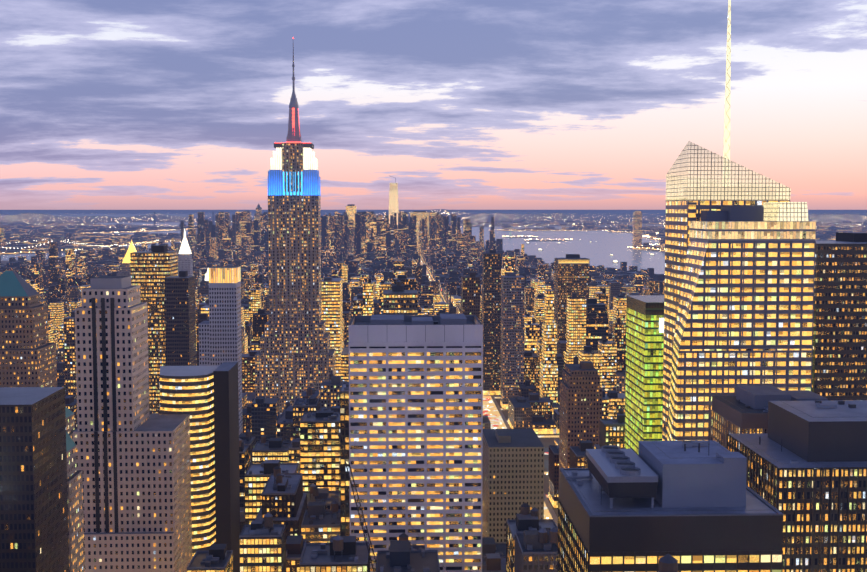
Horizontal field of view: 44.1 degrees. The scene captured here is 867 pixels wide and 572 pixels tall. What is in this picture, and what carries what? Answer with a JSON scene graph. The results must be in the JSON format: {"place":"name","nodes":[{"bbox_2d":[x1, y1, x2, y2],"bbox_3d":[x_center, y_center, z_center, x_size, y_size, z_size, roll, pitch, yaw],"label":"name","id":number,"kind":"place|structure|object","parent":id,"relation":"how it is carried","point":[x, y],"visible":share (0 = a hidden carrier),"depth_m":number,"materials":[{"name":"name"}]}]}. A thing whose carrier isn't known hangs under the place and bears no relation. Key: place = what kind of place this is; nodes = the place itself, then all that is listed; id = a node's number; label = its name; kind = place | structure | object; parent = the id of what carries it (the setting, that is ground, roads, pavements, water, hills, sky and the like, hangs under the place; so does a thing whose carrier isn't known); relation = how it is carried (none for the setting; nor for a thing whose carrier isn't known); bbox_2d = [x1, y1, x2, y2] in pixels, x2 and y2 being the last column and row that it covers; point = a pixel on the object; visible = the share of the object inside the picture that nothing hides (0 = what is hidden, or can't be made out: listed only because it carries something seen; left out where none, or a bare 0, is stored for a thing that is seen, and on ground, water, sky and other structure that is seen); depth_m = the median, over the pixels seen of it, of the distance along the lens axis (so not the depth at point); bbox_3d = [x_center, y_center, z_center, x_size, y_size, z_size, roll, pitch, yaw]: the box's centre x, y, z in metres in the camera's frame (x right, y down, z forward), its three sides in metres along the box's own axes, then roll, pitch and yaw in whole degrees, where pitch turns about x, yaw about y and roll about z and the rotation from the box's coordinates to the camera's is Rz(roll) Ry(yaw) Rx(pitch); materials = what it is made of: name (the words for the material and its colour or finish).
{"place":"outdoors","nodes":[
{"label":"outdoors","id":0,"kind":"place"},
{"bbox_2d":[55,239,60,257],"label":"manhattan bridge towers","id":1,"kind":"structure","parent":0,"point":[59,247],"depth_m":5320.87,"materials":[{"name":"grey metal"}]},
{"bbox_2d":[153,212,214,224],"bbox_3d":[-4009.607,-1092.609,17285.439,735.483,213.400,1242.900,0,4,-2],"label":"distant towers","id":2,"kind":"structure","parent":0,"point":[155,218],"depth_m":16667.76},
{"bbox_2d":[179,228,191,253],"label":"pyramid roof","id":3,"kind":"structure","parent":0,"point":[184,248],"depth_m":2072.23,"materials":[{"name":"white"}]},
{"bbox_2d":[0,214,664,273],"bbox_3d":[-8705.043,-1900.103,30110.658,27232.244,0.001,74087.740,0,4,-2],"label":"harbour water","id":4,"kind":"structure","parent":0,"point":[617,245],"depth_m":7552.68,"materials":[{"name":"blue liquid"}]},
{"bbox_2d":[0,209,866,222],"bbox_3d":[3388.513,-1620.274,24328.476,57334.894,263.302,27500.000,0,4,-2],"label":"hills","id":5,"kind":"structure","parent":0,"point":[499,217],"depth_m":22948.56,"materials":[{"name":"grey"}]},
{"bbox_2d":[0,213,866,517],"bbox_3d":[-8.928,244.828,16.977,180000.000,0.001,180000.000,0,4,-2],"label":"ground sheet","id":6,"kind":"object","parent":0,"point":[546,441],"visible":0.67,"depth_m":17805.59,"materials":[{"name":"grey"}]},
{"bbox_2d":[0,239,118,252],"bbox_3d":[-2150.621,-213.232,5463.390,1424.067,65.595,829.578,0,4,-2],"label":"manhattan bridge deck cables","id":7,"kind":"object","parent":6,"relation":"on","point":[45,251],"visible":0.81,"depth_m":5378.82,"materials":[{"name":"grey metal"}]},
{"bbox_2d":[0,239,178,248],"bbox_3d":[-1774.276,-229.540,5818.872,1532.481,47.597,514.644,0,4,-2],"label":"brooklyn bridge deck cables","id":8,"kind":"object","parent":6,"relation":"on","point":[70,247],"visible":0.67,"depth_m":5873.76,"materials":[{"name":"grey metal"}]},
{"bbox_2d":[3,224,656,252],"bbox_3d":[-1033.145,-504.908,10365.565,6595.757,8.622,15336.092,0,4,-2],"label":"city lights","id":9,"kind":"object","parent":6,"relation":"on","point":[494,229],"depth_m":9420.84},
{"bbox_2d":[0,143,866,571],"bbox_3d":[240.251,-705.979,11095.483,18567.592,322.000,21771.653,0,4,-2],"label":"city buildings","id":10,"kind":"structure","parent":6,"relation":"on","point":[166,407],"depth_m":526.89,"materials":[{"name":"grey concrete"}]},
{"bbox_2d":[122,241,136,262],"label":"pyramid roof","id":11,"kind":"structure","parent":10,"relation":"on","point":[129,251],"depth_m":1888.57,"materials":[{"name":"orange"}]},
{"bbox_2d":[205,268,208,280],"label":"lit clock tower","id":12,"kind":"structure","parent":10,"relation":"on","point":[207,276],"depth_m":2592.65,"materials":[{"name":"grey"}]},
{"bbox_2d":[275,108,303,142],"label":"red lights","id":13,"kind":"object","parent":10,"relation":"on","point":[293,120],"visible":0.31,"depth_m":1242.01},
{"bbox_2d":[283,172,302,194],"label":"light strips","id":14,"kind":"object","parent":10,"relation":"attached to","point":[294,193],"visible":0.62,"depth_m":1232.18,"materials":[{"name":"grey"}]},
{"bbox_2d":[286,44,301,141],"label":"spire","id":15,"kind":"structure","parent":10,"relation":"on","point":[291,137],"depth_m":1242.31,"materials":[{"name":"metal"}]},
{"bbox_2d":[268,170,320,195],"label":"blue setback","id":16,"kind":"object","parent":10,"relation":"on","point":[311,182],"visible":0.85,"depth_m":1234.70,"materials":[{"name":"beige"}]},
{"bbox_2d":[270,148,317,169],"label":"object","id":17,"kind":"object","parent":16,"relation":"on","point":[310,161],"visible":0.81,"depth_m":1235.92,"materials":[{"name":"beige"}]},
{"bbox_2d":[338,434,447,571],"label":"crane","id":18,"kind":"object","parent":10,"relation":"on","point":[355,488],"visible":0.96,"depth_m":446.40,"materials":[{"name":"grey metal"}]},
{"bbox_2d":[421,258,557,526],"bbox_3d":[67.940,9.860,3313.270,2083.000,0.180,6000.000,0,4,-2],"label":"sidewalks","id":19,"kind":"structure","parent":6,"relation":"on","point":[550,509],"depth_m":1205.94,"materials":[{"name":"grey concrete"}]},
{"bbox_2d":[507,237,570,240],"bbox_3d":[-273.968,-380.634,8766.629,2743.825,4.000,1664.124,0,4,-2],"label":"bay islands","id":20,"kind":"object","parent":6,"relation":"on","point":[538,240],"visible":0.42,"depth_m":8415.17,"materials":[{"name":"grey"}]},
{"bbox_2d":[389,183,815,240],"bbox_3d":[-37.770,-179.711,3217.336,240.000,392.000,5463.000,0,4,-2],"label":"illuminated building tops","id":21,"kind":"object","parent":6,"relation":"on","point":[753,230],"visible":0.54,"depth_m":495.12,"materials":[{"name":"beige"}]},
{"bbox_2d":[666,141,808,220],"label":"glass crown","id":22,"kind":"object","parent":21,"relation":"on","point":[696,172],"visible":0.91,"depth_m":525.73},
{"bbox_2d":[723,0,730,159],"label":"spire","id":23,"kind":"structure","parent":22,"relation":"on","point":[726,152],"depth_m":544.90,"materials":[{"name":"white metal"}]},
{"bbox_2d":[0,0,866,212],"label":"sky","id":24,"kind":"structure","parent":0,"point":[107,106],"materials":[{"name":"purple"}]},
{"bbox_2d":[421,260,558,518],"bbox_3d":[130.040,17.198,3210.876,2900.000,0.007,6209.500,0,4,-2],"label":"avenue roads","id":25,"kind":"structure","parent":0,"point":[494,417],"depth_m":1267.54,"materials":[{"name":"grey asphalt"}]},
{"bbox_2d":[586,445,657,508],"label":"cooling unit","id":26,"kind":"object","parent":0,"point":[608,467],"depth_m":286.55,"materials":[{"name":"silver metal"}]},
{"bbox_2d":[586,447,657,497],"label":"roof cooling tower louvres","id":27,"kind":"object","parent":26,"relation":"attached to","point":[633,490],"visible":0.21,"depth_m":277.38,"materials":[{"name":"grey metal"}]},
{"bbox_2d":[625,295,663,454],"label":"green glass tower","id":28,"kind":"structure","parent":0,"point":[644,378],"depth_m":614.35,"materials":[{"name":"green glass"}]},
{"bbox_2d":[659,318,663,331],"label":"illuminated sign","id":29,"kind":"object","parent":28,"relation":"attached to","point":[661,324],"visible":0.43,"depth_m":607.40,"materials":[{"name":"grey"}]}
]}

